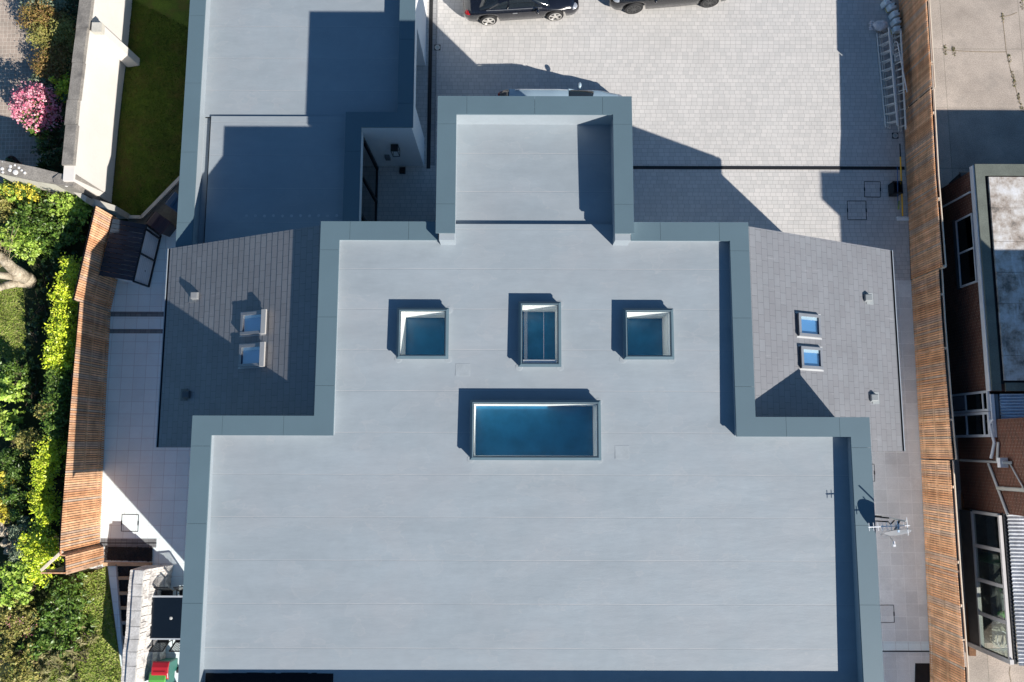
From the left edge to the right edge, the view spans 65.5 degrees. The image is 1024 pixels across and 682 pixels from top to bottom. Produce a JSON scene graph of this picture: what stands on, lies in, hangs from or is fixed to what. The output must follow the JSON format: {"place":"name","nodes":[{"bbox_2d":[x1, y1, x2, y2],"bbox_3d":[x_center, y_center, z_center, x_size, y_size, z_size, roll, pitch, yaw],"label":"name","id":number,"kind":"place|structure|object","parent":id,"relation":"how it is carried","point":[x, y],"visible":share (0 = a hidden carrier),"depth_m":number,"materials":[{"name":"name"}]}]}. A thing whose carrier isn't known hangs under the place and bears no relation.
{"place":"outdoors","nodes":[
{"label":"outdoors","id":0,"kind":"place"},
{"bbox_2d":[0,0,51,183],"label":"garden patio","id":1,"kind":"structure","parent":0,"point":[17,141],"depth_m":31.29,"materials":[{"name":"grey stone"}]},
{"bbox_2d":[28,73,56,90],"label":"shrub","id":2,"kind":"object","parent":1,"relation":"on","point":[34,78],"visible":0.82,"depth_m":30.44,"materials":[{"name":"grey plant"}]},
{"bbox_2d":[0,0,127,681],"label":"garden soil","id":3,"kind":"structure","parent":0,"point":[36,353],"depth_m":29.76,"materials":[{"name":"black soil"}]},
{"bbox_2d":[0,471,16,523],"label":"shrub","id":4,"kind":"object","parent":3,"relation":"on","point":[4,517],"visible":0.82,"depth_m":28.48,"materials":[{"name":"yellow plant"}]},
{"bbox_2d":[0,189,20,222],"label":"shrub","id":5,"kind":"object","parent":3,"relation":"on","point":[5,205],"visible":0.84,"depth_m":29.74,"materials":[{"name":"green plant"}]},
{"bbox_2d":[0,178,25,205],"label":"shrub","id":6,"kind":"object","parent":3,"relation":"on","point":[7,186],"visible":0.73,"depth_m":29.72,"materials":[{"name":"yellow plant"}]},
{"bbox_2d":[0,287,26,361],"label":"garden lawn","id":7,"kind":"structure","parent":3,"relation":"on","point":[13,322],"depth_m":30.00,"materials":[{"name":"green plant"}]},
{"bbox_2d":[0,484,29,524],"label":"shrub","id":8,"kind":"object","parent":3,"relation":"on","point":[12,498],"visible":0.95,"depth_m":28.36,"materials":[{"name":"green plant"}]},
{"bbox_2d":[0,371,30,447],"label":"shrub","id":9,"kind":"object","parent":3,"relation":"on","point":[8,394],"visible":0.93,"depth_m":28.90,"materials":[{"name":"green plant"}]},
{"bbox_2d":[0,357,31,381],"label":"shrub","id":10,"kind":"object","parent":3,"relation":"on","point":[12,366],"visible":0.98,"depth_m":29.05,"materials":[{"name":"green plant"}]},
{"bbox_2d":[0,446,33,496],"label":"shrub","id":11,"kind":"object","parent":3,"relation":"on","point":[18,468],"visible":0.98,"depth_m":28.68,"materials":[{"name":"green plant"}]},
{"bbox_2d":[0,226,37,290],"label":"tree","id":12,"kind":"object","parent":3,"relation":"on","point":[15,275],"visible":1,"depth_m":28.77,"materials":[{"name":"beige plant"}]},
{"bbox_2d":[0,560,40,609],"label":"shrub","id":13,"kind":"object","parent":3,"relation":"on","point":[18,591],"visible":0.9,"depth_m":27.99,"materials":[{"name":"green plant"}]},
{"bbox_2d":[0,596,40,645],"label":"shrub","id":14,"kind":"object","parent":3,"relation":"on","point":[23,622],"visible":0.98,"depth_m":28.03,"materials":[{"name":"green plant"}]},
{"bbox_2d":[0,640,41,681],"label":"shrub","id":15,"kind":"object","parent":3,"relation":"on","point":[9,654],"visible":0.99,"depth_m":27.72,"materials":[{"name":"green plant"}]},
{"bbox_2d":[7,516,35,564],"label":"shrub","id":16,"kind":"object","parent":3,"relation":"on","point":[16,531],"visible":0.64,"depth_m":28.18,"materials":[{"name":"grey plant"}]},
{"bbox_2d":[0,219,54,262],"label":"shrub","id":17,"kind":"object","parent":3,"relation":"on","point":[30,245],"visible":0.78,"depth_m":29.45,"materials":[{"name":"green plant"}]},
{"bbox_2d":[2,192,63,241],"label":"shrub","id":18,"kind":"object","parent":3,"relation":"on","point":[39,224],"visible":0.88,"depth_m":29.46,"materials":[{"name":"green plant"}]},
{"bbox_2d":[13,181,53,203],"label":"shrub","id":19,"kind":"object","parent":3,"relation":"on","point":[29,193],"visible":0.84,"depth_m":29.48,"materials":[{"name":"yellow plant"}]},
{"bbox_2d":[0,160,68,197],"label":"stone wall","id":20,"kind":"structure","parent":3,"relation":"on","point":[42,179],"depth_m":28.25,"materials":[{"name":"grey stone"}]},
{"bbox_2d":[8,81,65,132],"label":"shrub","id":21,"kind":"object","parent":3,"relation":"on","point":[40,120],"visible":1,"depth_m":29.85,"materials":[{"name":"pink plant"}]},
{"bbox_2d":[22,312,53,631],"bbox_3d":[-17.320,4.578,29.024,1.008,0.693,11.610,-7,83,-1],"label":"ivy","id":22,"kind":"object","parent":3,"relation":"on","point":[34,366],"visible":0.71,"depth_m":29.28,"materials":[{"name":"green plant"}]},
{"bbox_2d":[25,125,51,153],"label":"shrub","id":23,"kind":"object","parent":3,"relation":"on","point":[41,138],"visible":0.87,"depth_m":30.36,"materials":[{"name":"green plant"}]},
{"bbox_2d":[14,520,63,587],"bbox_3d":[-16.486,7.502,28.023,1.686,1.825,2.283,0,82,0],"label":"shrub","id":24,"kind":"object","parent":3,"relation":"on","point":[44,554],"visible":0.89,"depth_m":27.67,"materials":[{"name":"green plant"}]},
{"bbox_2d":[11,399,66,456],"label":"shrub","id":25,"kind":"object","parent":3,"relation":"on","point":[29,435],"visible":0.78,"depth_m":28.43,"materials":[{"name":"green plant"}]},
{"bbox_2d":[13,0,75,41],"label":"shrub","id":26,"kind":"object","parent":3,"relation":"on","point":[33,15],"visible":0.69,"depth_m":30.40,"materials":[{"name":"orange plant"}]},
{"bbox_2d":[17,0,73,15],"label":"shrub","id":27,"kind":"object","parent":3,"relation":"on","point":[56,3],"visible":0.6,"depth_m":30.69,"materials":[{"name":"green plant"}]},
{"bbox_2d":[24,433,67,531],"bbox_3d":[-16.409,4.989,28.239,1.340,2.048,3.427,0,82,0],"label":"hedge","id":28,"kind":"object","parent":3,"relation":"on","point":[45,459],"visible":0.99,"depth_m":27.93,"materials":[{"name":"green plant"}]},
{"bbox_2d":[26,36,73,81],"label":"shrub","id":29,"kind":"object","parent":3,"relation":"on","point":[54,61],"visible":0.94,"depth_m":30.35,"materials":[{"name":"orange plant"}]},
{"bbox_2d":[25,15,75,53],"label":"shrub","id":30,"kind":"object","parent":3,"relation":"on","point":[61,31],"visible":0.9,"depth_m":30.29,"materials":[{"name":"green plant"}]},
{"bbox_2d":[16,571,86,667],"bbox_3d":[-15.853,10.051,28.235,1.923,0.910,3.739,33,84,4],"label":"shrub","id":31,"kind":"object","parent":3,"relation":"on","point":[44,637],"visible":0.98,"depth_m":28.06,"materials":[{"name":"green plant"}]},
{"bbox_2d":[28,250,79,335],"bbox_3d":[-17.397,-1.989,29.829,1.876,0.908,3.459,32,84,4],"label":"shrub","id":32,"kind":"object","parent":3,"relation":"on","point":[35,318],"visible":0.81,"depth_m":29.86,"materials":[{"name":"green plant"}]},
{"bbox_2d":[30,0,78,168],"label":"shrub","id":33,"kind":"object","parent":3,"relation":"on","point":[52,143],"visible":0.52,"depth_m":30.35,"materials":[{"name":"green plant"}]},
{"bbox_2d":[36,362,73,444],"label":"hedge","id":34,"kind":"object","parent":3,"relation":"on","point":[59,393],"visible":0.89,"depth_m":28.21,"materials":[{"name":"green plant"}]},
{"bbox_2d":[41,354,74,535],"bbox_3d":[-16.278,3.379,28.904,0.728,1.180,7.240,0,82,0],"label":"shrub","id":35,"kind":"object","parent":3,"relation":"on","point":[61,495],"visible":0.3,"depth_m":28.57,"materials":[{"name":"green plant"}]},
{"bbox_2d":[48,72,69,102],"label":"shrub","id":36,"kind":"object","parent":3,"relation":"on","point":[61,88],"visible":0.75,"depth_m":30.39,"materials":[{"name":"green plant"}]},
{"bbox_2d":[40,252,81,377],"bbox_3d":[-16.093,-0.880,28.987,1.554,2.102,4.627,0,82,0],"label":"hedge","id":37,"kind":"object","parent":3,"relation":"on","point":[64,336],"visible":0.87,"depth_m":28.50,"materials":[{"name":"green plant"}]},
{"bbox_2d":[39,217,86,258],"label":"shrub","id":38,"kind":"object","parent":3,"relation":"on","point":[56,239],"visible":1,"depth_m":29.46,"materials":[{"name":"green plant"}]},
{"bbox_2d":[36,574,93,632],"bbox_3d":[-15.829,9.304,28.234,1.968,1.006,2.036,0,82,0],"label":"shrub","id":39,"kind":"object","parent":3,"relation":"on","point":[72,612],"visible":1,"depth_m":28.10,"materials":[{"name":"green plant"}]},
{"bbox_2d":[30,621,101,681],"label":"grass clump","id":40,"kind":"object","parent":3,"relation":"on","point":[55,660],"visible":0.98,"depth_m":28.04,"materials":[{"name":"plant"}]},
{"bbox_2d":[47,191,93,232],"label":"shrub","id":41,"kind":"object","parent":3,"relation":"on","point":[75,205],"visible":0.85,"depth_m":29.32,"materials":[{"name":"green plant"}]},
{"bbox_2d":[53,174,109,203],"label":"stone pier","id":42,"kind":"structure","parent":3,"relation":"on","point":[72,187],"depth_m":28.52,"materials":[{"name":"grey stone"}]},
{"bbox_2d":[62,0,131,202],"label":"garden wall","id":43,"kind":"structure","parent":3,"relation":"on","point":[92,113],"depth_m":29.30,"materials":[{"name":"paint"}]},
{"bbox_2d":[74,192,129,219],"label":"end wall","id":44,"kind":"structure","parent":3,"relation":"on","point":[111,209],"depth_m":29.43,"materials":[{"name":"beige stone"}]},
{"bbox_2d":[23,566,121,681],"bbox_3d":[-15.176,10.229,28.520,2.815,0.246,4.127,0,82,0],"label":"grass","id":45,"kind":"structure","parent":0,"point":[103,665],"depth_m":28.43,"materials":[{"name":"green plant"}]},
{"bbox_2d":[104,546,152,561],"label":"gravel","id":46,"kind":"structure","parent":0,"point":[116,553],"depth_m":28.87,"materials":[{"name":"black gravel"}]},
{"bbox_2d":[118,566,140,641],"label":"gravel","id":47,"kind":"structure","parent":0,"point":[123,571],"depth_m":28.72,"materials":[{"name":"black gravel"}]},
{"bbox_2d":[91,230,190,681],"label":"garden path","id":48,"kind":"structure","parent":0,"point":[145,478],"depth_m":29.38,"materials":[{"name":"stone"}]},
{"bbox_2d":[40,550,101,573],"bbox_3d":[-15.245,7.490,27.645,0.830,2.500,0.770,0,82,0],"label":"timber fence","id":49,"kind":"object","parent":48,"relation":"on","point":[59,570],"visible":0.54,"depth_m":26.44,"materials":[{"name":"brown wood"}]},
{"bbox_2d":[59,302,110,574],"bbox_3d":[-15.111,3.335,28.174,0.328,2.599,9.264,-2,82,0],"label":"timber fence","id":50,"kind":"object","parent":48,"relation":"on","point":[79,542],"visible":1,"depth_m":28.15,"materials":[{"name":"brown wood"}]},
{"bbox_2d":[73,206,129,310],"bbox_3d":[-14.965,-2.936,29.051,0.165,2.500,3.402,9,83,1],"label":"timber fence","id":51,"kind":"object","parent":48,"relation":"on","point":[93,288],"visible":0.72,"depth_m":28.56,"materials":[{"name":"brown wood"}]},
{"bbox_2d":[115,564,123,653],"bbox_3d":[-14.014,9.995,28.555,0.050,0.100,3.914,-8,83,-1],"label":"timber edging","id":52,"kind":"object","parent":48,"relation":"on","point":[119,601],"visible":0.64,"depth_m":28.59,"materials":[{"name":"wood"}]},
{"bbox_2d":[103,562,152,565],"bbox_3d":[-13.904,8.075,28.808,1.745,0.100,0.120,0,82,0],"label":"timber sleeper","id":53,"kind":"object","parent":48,"relation":"on","point":[126,563],"visible":0.93,"depth_m":28.76,"materials":[{"name":"brown wood"}]},
{"bbox_2d":[100,538,156,547],"bbox_3d":[-13.945,7.344,28.952,2.045,0.001,0.320,0,82,0],"label":"path band","id":54,"kind":"object","parent":48,"relation":"on","point":[109,542],"visible":1,"depth_m":28.95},
{"bbox_2d":[99,219,161,286],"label":"garden store","id":55,"kind":"structure","parent":48,"relation":"on","point":[144,260],"depth_m":29.01,"materials":[{"name":"black metal"}]},
{"bbox_2d":[107,329,162,332],"bbox_3d":[-13.092,-0.366,29.969,4.393,0.001,0.163,0,82,0],"label":"path band","id":56,"kind":"object","parent":48,"relation":"on","point":[136,331],"visible":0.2,"depth_m":29.97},
{"bbox_2d":[108,312,163,316],"bbox_3d":[-13.077,-1.011,30.054,4.367,0.001,0.188,0,82,0],"label":"path band","id":57,"kind":"object","parent":48,"relation":"on","point":[136,314],"visible":0.4,"depth_m":30.05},
{"bbox_2d":[121,565,172,681],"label":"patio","id":58,"kind":"structure","parent":48,"relation":"on","point":[138,658],"depth_m":27.53,"materials":[{"name":"white stone"}]},
{"bbox_2d":[146,211,175,236],"bbox_3d":[-13.135,-4.341,29.954,0.788,1.078,0.588,35,84,4],"label":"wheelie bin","id":59,"kind":"object","parent":48,"relation":"on","point":[159,223],"visible":0.99,"depth_m":29.46,"materials":[{"name":"plastic"}]},
{"bbox_2d":[148,672,174,681],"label":"wheelie bin","id":60,"kind":"object","parent":48,"relation":"on","point":[157,678],"visible":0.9,"depth_m":27.32,"materials":[{"name":"plastic"}]},
{"bbox_2d":[151,658,178,679],"bbox_3d":[-12.111,11.431,27.873,0.588,1.078,0.634,0,82,0],"label":"wheelie bin","id":61,"kind":"object","parent":48,"relation":"on","point":[167,667],"visible":0.94,"depth_m":27.44,"materials":[{"name":"plastic"}]},
{"bbox_2d":[149,595,182,639],"bbox_3d":[-11.948,9.724,28.234,1.620,0.808,1.488,0,82,0],"label":"patio table","id":62,"kind":"object","parent":48,"relation":"on","point":[166,612],"visible":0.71,"depth_m":27.85,"materials":[{"name":"black glass"}]},
{"bbox_2d":[111,0,189,214],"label":"lawn","id":63,"kind":"structure","parent":0,"point":[177,11],"depth_m":31.17,"materials":[{"name":"green plant"}]},
{"bbox_2d":[96,27,139,66],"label":"buttress","id":64,"kind":"structure","parent":63,"relation":"on","point":[121,51],"depth_m":30.09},
{"bbox_2d":[116,175,179,218],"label":"kerb","id":65,"kind":"structure","parent":63,"relation":"on","point":[146,212],"depth_m":30.55,"materials":[{"name":"grey concrete"}]},
{"bbox_2d":[165,192,178,211],"bbox_3d":[-12.475,-5.095,30.053,0.788,1.078,0.588,35,84,4],"label":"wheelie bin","id":66,"kind":"object","parent":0,"point":[172,202],"visible":0.52,"depth_m":29.54,"materials":[{"name":"plastic"}]},
{"bbox_2d":[128,183,911,279],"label":"ground","id":67,"kind":"structure","parent":0,"point":[162,208],"depth_m":30.60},
{"bbox_2d":[156,0,904,681],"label":"house","id":68,"kind":"structure","parent":67,"relation":"on","point":[534,402],"depth_m":22.81,"materials":[{"name":"metal"}]},
{"bbox_2d":[238,342,265,368],"bbox_3d":[-7.875,0.427,24.044,0.998,0.722,0.774,0,82,0],"label":"roof window","id":69,"kind":"structure","parent":68,"relation":"in","point":[251,355],"depth_m":24.08,"materials":[{"name":"blue glass"}]},
{"bbox_2d":[239,309,266,336],"bbox_3d":[-7.874,-0.549,24.173,0.993,0.719,0.781,0,82,0],"label":"roof window","id":70,"kind":"structure","parent":68,"relation":"in","point":[252,323],"depth_m":24.21,"materials":[{"name":"blue glass"}]},
{"bbox_2d":[361,137,378,220],"bbox_3d":[-5.214,-4.825,28.964,0.100,3.170,4.220,0,82,0],"label":"patio door","id":71,"kind":"structure","parent":68,"relation":"in","point":[369,175],"depth_m":29.03,"materials":[{"name":"black glass"}]},
{"bbox_2d":[795,312,821,339],"bbox_3d":[9.022,-0.467,24.157,0.946,0.604,0.789,0,82,0],"label":"roof window","id":72,"kind":"structure","parent":68,"relation":"in","point":[809,324],"depth_m":24.15,"materials":[{"name":"blue glass"}]},
{"bbox_2d":[798,345,823,371],"bbox_3d":[9.039,0.515,24.037,0.912,0.587,0.762,0,82,0],"label":"roof window","id":73,"kind":"structure","parent":68,"relation":"in","point":[811,357],"depth_m":24.03,"materials":[{"name":"blue glass"}]},
{"bbox_2d":[868,515,909,535],"bbox_3d":[10.249,5.087,22.071,1.129,1.650,0.480,0,82,0],"label":"tv aerial","id":74,"kind":"object","parent":68,"relation":"attached to","point":[882,526],"visible":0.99,"depth_m":21.64,"materials":[{"name":"silver metal"}]},
{"bbox_2d":[880,520,910,546],"bbox_3d":[10.470,5.236,21.725,0.644,0.789,0.516,-39,84,-5],"label":"satellite dish","id":75,"kind":"object","parent":74,"relation":"attached to","point":[894,532],"visible":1,"depth_m":21.84,"materials":[{"name":"grey metal"}]},
{"bbox_2d":[377,0,909,279],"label":"driveway","id":76,"kind":"structure","parent":0,"point":[760,83],"depth_m":31.20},
{"bbox_2d":[426,0,432,168],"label":"drain channel","id":77,"kind":"object","parent":76,"relation":"on","point":[429,83],"visible":1,"depth_m":31.25,"materials":[{"name":"black metal"}]},
{"bbox_2d":[430,0,437,164],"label":"paving edge","id":78,"kind":"object","parent":76,"relation":"on","point":[434,85],"visible":1,"depth_m":31.25,"materials":[{"name":"grey concrete"}]},
{"bbox_2d":[463,0,578,24],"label":"parked car","id":79,"kind":"object","parent":76,"relation":"on","point":[488,12],"visible":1,"depth_m":30.76,"materials":[{"name":"black paint"}]},
{"bbox_2d":[498,82,621,96],"bbox_3d":[1.866,-8.704,30.335,4.897,1.470,2.212,1,82,0],"label":"parked car","id":80,"kind":"object","parent":76,"relation":"on","point":[542,92],"visible":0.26,"depth_m":29.80,"materials":[{"name":"white paint"}]},
{"bbox_2d":[609,0,725,13],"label":"parked car","id":81,"kind":"object","parent":76,"relation":"on","point":[632,6],"visible":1,"depth_m":31.11,"materials":[{"name":"black paint"}]},
{"bbox_2d":[633,166,904,169],"bbox_3d":[6.155,-6.708,30.802,18.068,0.018,0.127,0,82,0],"label":"drain channel","id":82,"kind":"object","parent":76,"relation":"on","point":[787,167],"visible":0.64,"depth_m":30.80,"materials":[{"name":"black metal"}]},
{"bbox_2d":[868,20,887,33],"bbox_3d":[14.426,-12.357,31.336,0.810,0.445,0.519,0,82,0],"label":"rag sack","id":83,"kind":"object","parent":76,"relation":"on","point":[880,25],"visible":0.97,"depth_m":31.25,"materials":[{"name":"white fabric"}]},
{"bbox_2d":[876,27,897,127],"bbox_3d":[14.573,-10.203,30.934,0.222,0.630,4.028,-2,82,0],"label":"ladder","id":84,"kind":"object","parent":76,"relation":"on","point":[892,76],"visible":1,"depth_m":30.89,"materials":[{"name":"metal"}]},
{"bbox_2d":[878,28,898,127],"bbox_3d":[14.636,-10.187,30.947,0.169,0.600,4.015,-2,82,0],"label":"ladder","id":85,"kind":"object","parent":76,"relation":"on","point":[886,79],"visible":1,"depth_m":31.04,"materials":[{"name":"metal"}]},
{"bbox_2d":[880,32,898,128],"bbox_3d":[14.692,-10.171,30.965,0.122,0.560,4.001,-2,82,0],"label":"ladder","id":86,"kind":"object","parent":76,"relation":"on","point":[887,80],"visible":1,"depth_m":31.09,"materials":[{"name":"metal"}]},
{"bbox_2d":[888,181,902,196],"bbox_3d":[14.674,-5.816,30.481,0.370,0.430,0.490,0,82,0],"label":"plastic crate","id":87,"kind":"object","parent":76,"relation":"on","point":[892,189],"visible":0.96,"depth_m":30.43,"materials":[{"name":"black plastic"}]},
{"bbox_2d":[891,30,906,131],"bbox_3d":[14.992,-10.076,30.831,0.088,0.720,4.152,0,82,0],"label":"ladder","id":88,"kind":"object","parent":76,"relation":"on","point":[901,51],"visible":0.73,"depth_m":30.64,"materials":[{"name":"metal"}]},
{"bbox_2d":[894,34,905,131],"bbox_3d":[15.050,-10.070,30.871,0.151,0.640,4.152,0,82,0],"label":"ladder","id":89,"kind":"object","parent":76,"relation":"on","point":[898,89],"visible":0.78,"depth_m":31.01,"materials":[{"name":"metal"}]},
{"bbox_2d":[871,280,931,681],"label":"side path","id":90,"kind":"structure","parent":0,"point":[897,489],"depth_m":29.03,"materials":[{"name":"grey concrete"}]},
{"bbox_2d":[882,641,931,651],"bbox_3d":[12.576,10.933,28.480,5.200,0.001,0.364,0,82,0],"label":"path band","id":91,"kind":"object","parent":90,"relation":"on","point":[902,646],"depth_m":28.48,"materials":[{"name":"stone"}]},
{"bbox_2d":[915,663,929,681],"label":"gravel tray","id":92,"kind":"object","parent":90,"relation":"on","point":[922,672],"visible":1,"depth_m":28.34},
{"bbox_2d":[911,269,956,458],"bbox_3d":[15.171,0.880,28.720,0.173,2.169,6.682,1,82,0],"label":"timber fence","id":93,"kind":"object","parent":90,"relation":"on","point":[934,419],"visible":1,"depth_m":28.60,"materials":[{"name":"brown wood"}]},
{"bbox_2d":[921,460,968,681],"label":"timber fence","id":94,"kind":"object","parent":90,"relation":"on","point":[944,581],"visible":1,"depth_m":27.67,"materials":[{"name":"brown wood"}]},
{"bbox_2d":[895,0,1023,681],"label":"yard","id":95,"kind":"structure","parent":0,"point":[979,116],"depth_m":31.19,"materials":[{"name":"concrete"}]},
{"bbox_2d":[899,0,935,109],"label":"timber fence","id":96,"kind":"object","parent":95,"relation":"on","point":[918,63],"visible":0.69,"depth_m":30.17,"materials":[{"name":"brown wood"}]},
{"bbox_2d":[904,89,946,279],"bbox_3d":[15.294,-5.771,29.563,0.162,2.238,6.701,1,82,0],"label":"timber fence","id":97,"kind":"object","parent":95,"relation":"on","point":[923,182],"visible":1,"depth_m":29.44,"materials":[{"name":"brown wood"}]},
{"bbox_2d":[961,493,975,655],"bbox_3d":[16.491,8.387,28.773,0.240,0.100,5.721,2,82,0],"label":"timber plank","id":98,"kind":"object","parent":95,"relation":"on","point":[971,651],"visible":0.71,"depth_m":28.51,"materials":[{"name":"brown wood"}]},
{"bbox_2d":[938,164,1023,437],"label":"brick building","id":99,"kind":"structure","parent":95,"relation":"on","point":[983,270],"depth_m":27.91,"materials":[{"name":"brown brick"}]},
{"bbox_2d":[955,213,977,287],"bbox_3d":[16.337,-3.243,28.618,0.070,1.050,2.500,0,82,0],"label":"window","id":100,"kind":"structure","parent":99,"relation":"in","point":[965,238],"depth_m":28.62,"materials":[{"name":"black glass"}]},
{"bbox_2d":[950,412,990,437],"bbox_3d":[16.269,2.990,28.290,0.095,2.370,0.861,0,82,0],"label":"window","id":101,"kind":"structure","parent":99,"relation":"in","point":[975,424],"depth_m":28.21,"materials":[{"name":"black glass"}]},
{"bbox_2d":[957,418,1023,515],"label":"brick wall","id":102,"kind":"structure","parent":95,"relation":"on","point":[979,490],"depth_m":27.18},
{"bbox_2d":[959,510,1023,665],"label":"conservatory","id":103,"kind":"object","parent":95,"relation":"on","point":[1001,535],"visible":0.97,"depth_m":27.74,"materials":[{"name":"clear glass"}]},
{"bbox_2d":[967,510,1018,664],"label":"window","id":104,"kind":"structure","parent":103,"relation":"in","point":[989,651],"depth_m":27.19,"materials":[{"name":"white glass"}]},
{"bbox_2d":[984,624,1016,647],"bbox_3d":[17.244,10.325,28.087,0.920,0.955,0.920,-45,85,-5],"label":"wicker chair","id":105,"kind":"object","parent":103,"relation":"on","point":[994,634],"visible":0.69,"depth_m":28.10,"materials":[{"name":"beige wicker"}]},
{"bbox_2d":[989,394,1023,436],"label":"lean to","id":106,"kind":"object","parent":95,"relation":"on","point":[1012,405],"visible":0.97,"depth_m":27.09,"materials":[{"name":"metal"}]},
{"bbox_2d":[979,551,1000,565],"bbox_3d":[17.117,7.742,28.258,0.380,1.290,0.380,0,82,0],"label":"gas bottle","id":107,"kind":"object","parent":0,"point":[990,558],"visible":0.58,"depth_m":28.24,"materials":[{"name":"metal"}]},
{"bbox_2d":[984,583,1012,617],"bbox_3d":[17.379,9.252,28.276,0.720,0.860,1.300,0,82,0],"label":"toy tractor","id":108,"kind":"object","parent":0,"point":[990,591],"visible":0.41,"depth_m":28.22,"materials":[{"name":"plastic"}]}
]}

